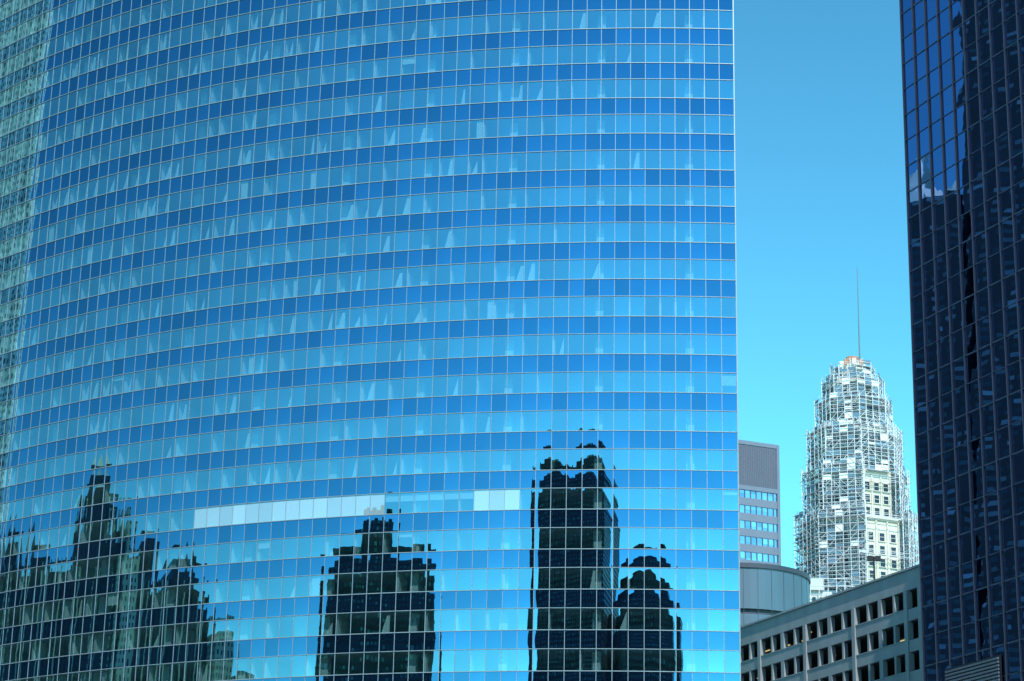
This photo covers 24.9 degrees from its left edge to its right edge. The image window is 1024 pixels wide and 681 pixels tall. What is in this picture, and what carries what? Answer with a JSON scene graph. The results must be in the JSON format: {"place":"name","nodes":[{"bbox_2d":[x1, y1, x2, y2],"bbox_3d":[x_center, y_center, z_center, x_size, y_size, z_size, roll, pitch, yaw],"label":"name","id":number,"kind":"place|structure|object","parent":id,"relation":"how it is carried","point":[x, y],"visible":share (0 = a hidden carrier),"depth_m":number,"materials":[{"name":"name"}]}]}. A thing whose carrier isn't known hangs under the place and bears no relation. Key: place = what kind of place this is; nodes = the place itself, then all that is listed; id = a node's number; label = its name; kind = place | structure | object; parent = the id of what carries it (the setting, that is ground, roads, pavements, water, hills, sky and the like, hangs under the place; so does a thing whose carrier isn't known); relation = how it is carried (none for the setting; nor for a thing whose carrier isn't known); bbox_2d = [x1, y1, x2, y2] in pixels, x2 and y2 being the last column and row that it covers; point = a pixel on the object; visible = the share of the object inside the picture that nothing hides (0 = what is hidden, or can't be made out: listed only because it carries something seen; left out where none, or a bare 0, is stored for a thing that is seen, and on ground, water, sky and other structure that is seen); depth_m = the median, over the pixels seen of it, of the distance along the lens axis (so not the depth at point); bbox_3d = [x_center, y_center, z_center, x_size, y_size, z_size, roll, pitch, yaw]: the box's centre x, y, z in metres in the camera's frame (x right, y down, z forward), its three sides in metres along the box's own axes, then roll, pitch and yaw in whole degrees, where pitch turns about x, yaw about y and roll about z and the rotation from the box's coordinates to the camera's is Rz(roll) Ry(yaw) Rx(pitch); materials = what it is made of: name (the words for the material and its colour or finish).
{"place":"outdoors","nodes":[
{"label":"outdoors","id":0,"kind":"place"},
{"bbox_2d":[0,0,740,680],"bbox_3d":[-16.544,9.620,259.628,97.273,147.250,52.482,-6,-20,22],"label":"curved glass office tower","id":1,"kind":"structure","parent":0,"point":[368,340],"depth_m":234.69,"materials":[{"name":"glass"}]},
{"bbox_2d":[734,0,918,568],"label":"sky","id":2,"kind":"structure","parent":0,"point":[820,151],"materials":[{"name":"blue"}]},
{"bbox_2d":[740,564,922,680],"bbox_3d":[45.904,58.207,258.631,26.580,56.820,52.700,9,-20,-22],"label":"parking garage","id":3,"kind":"structure","parent":0,"point":[870,630],"depth_m":256.72,"materials":[{"name":"concrete"}]},
{"bbox_2d":[867,556,880,579],"bbox_3d":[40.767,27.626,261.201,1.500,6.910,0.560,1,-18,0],"label":"street lamp","id":4,"kind":"object","parent":3,"relation":"on","point":[873,558],"visible":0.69,"depth_m":261.94,"materials":[{"name":"metal"}]},
{"bbox_2d":[809,578,853,601],"bbox_3d":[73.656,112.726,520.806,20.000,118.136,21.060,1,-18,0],"label":"white rooftop building","id":5,"kind":"structure","parent":0,"point":[816,587],"depth_m":528.70,"materials":[{"name":"paint"}]},
{"bbox_2d":[792,268,918,593],"bbox_3d":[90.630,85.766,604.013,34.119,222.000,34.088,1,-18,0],"label":"scaffolded stone tower","id":6,"kind":"structure","parent":0,"point":[857,482],"depth_m":610.50,"materials":[{"name":"stone"}]},
{"bbox_2d":[899,0,1023,680],"bbox_3d":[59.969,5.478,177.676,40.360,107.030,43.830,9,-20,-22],"label":"dark glass office tower","id":7,"kind":"structure","parent":0,"point":[962,62],"depth_m":184.74,"materials":[{"name":"blue glass"}]},
{"label":"ground","id":8,"kind":"structure","parent":0,"visible":0},
{"bbox_2d":[738,439,780,565],"bbox_3d":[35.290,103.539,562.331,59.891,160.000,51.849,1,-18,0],"label":"grey ribbon window office","id":9,"kind":"structure","parent":8,"relation":"on","point":[759,509],"depth_m":574.48,"materials":[{"name":"concrete"}]},
{"bbox_2d":[740,562,810,625],"bbox_3d":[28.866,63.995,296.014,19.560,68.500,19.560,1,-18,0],"label":"round rooftop rotunda","id":10,"kind":"structure","parent":8,"relation":"on","point":[767,590],"depth_m":297.36,"materials":[{"name":"metal"}]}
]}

